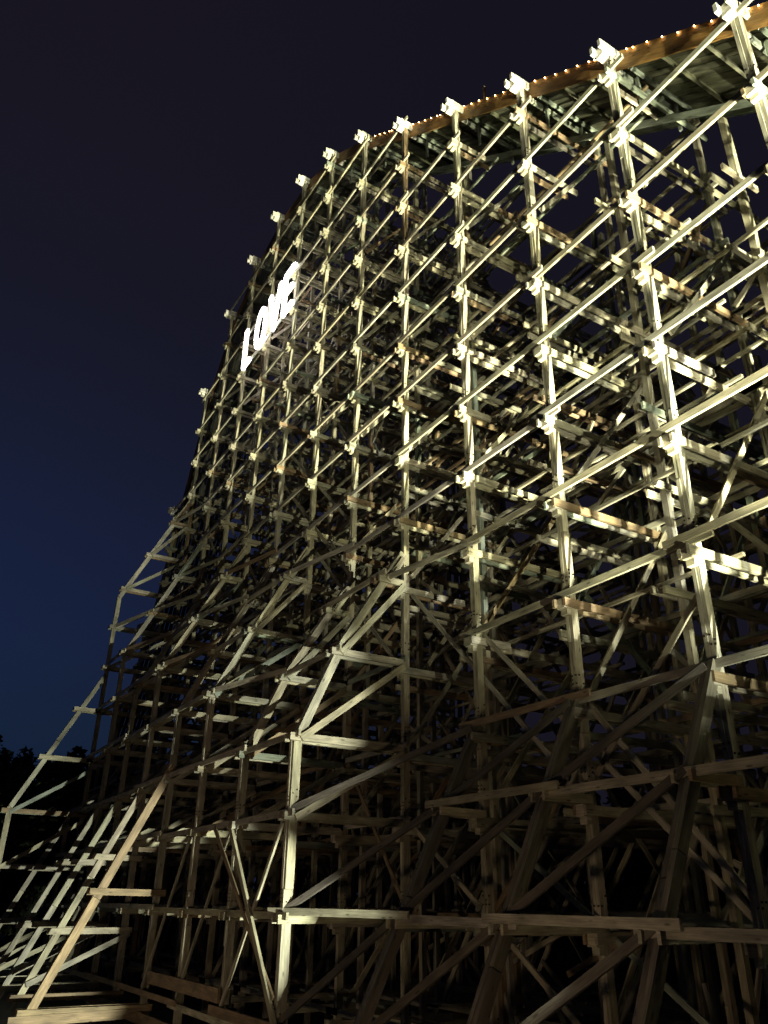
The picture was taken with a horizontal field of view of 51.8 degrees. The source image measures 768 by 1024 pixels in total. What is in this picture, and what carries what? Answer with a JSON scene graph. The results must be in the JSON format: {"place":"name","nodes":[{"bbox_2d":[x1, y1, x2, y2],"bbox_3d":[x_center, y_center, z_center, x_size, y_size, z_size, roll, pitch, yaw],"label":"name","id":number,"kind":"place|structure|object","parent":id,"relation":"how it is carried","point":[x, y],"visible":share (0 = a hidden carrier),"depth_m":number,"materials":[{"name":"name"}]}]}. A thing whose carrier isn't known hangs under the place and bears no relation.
{"place":"outdoors","nodes":[
{"label":"outdoors","id":0,"kind":"place"},
{"bbox_2d":[0,927,767,1023],"bbox_3d":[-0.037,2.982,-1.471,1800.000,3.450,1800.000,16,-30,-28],"label":"ground","id":1,"kind":"structure","parent":0,"point":[163,1012],"depth_m":47.11,"materials":[{"name":"soil"}]},
{"bbox_2d":[0,0,767,1023],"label":"wooden roller coaster","id":2,"kind":"object","parent":1,"relation":"on","point":[486,788],"visible":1,"depth_m":30.87,"materials":[{"name":"wood"}]},
{"bbox_2d":[241,262,300,370],"bbox_3d":[-7.670,-13.089,53.122,0.310,3.562,8.600,16,-30,-28],"label":"letter sign","id":3,"kind":"object","parent":2,"relation":"attached to","point":[286,289],"visible":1,"depth_m":52.48,"materials":[{"name":"white plastic"}]},
{"bbox_2d":[0,734,767,989],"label":"wood","id":4,"kind":"object","parent":1,"relation":"on","point":[26,832],"visible":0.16,"depth_m":72.83,"materials":[{"name":"plant"}]},
{"bbox_2d":[0,0,767,905],"label":"sky","id":5,"kind":"structure","parent":0,"point":[149,149],"materials":[{"name":"blue"}]}
]}

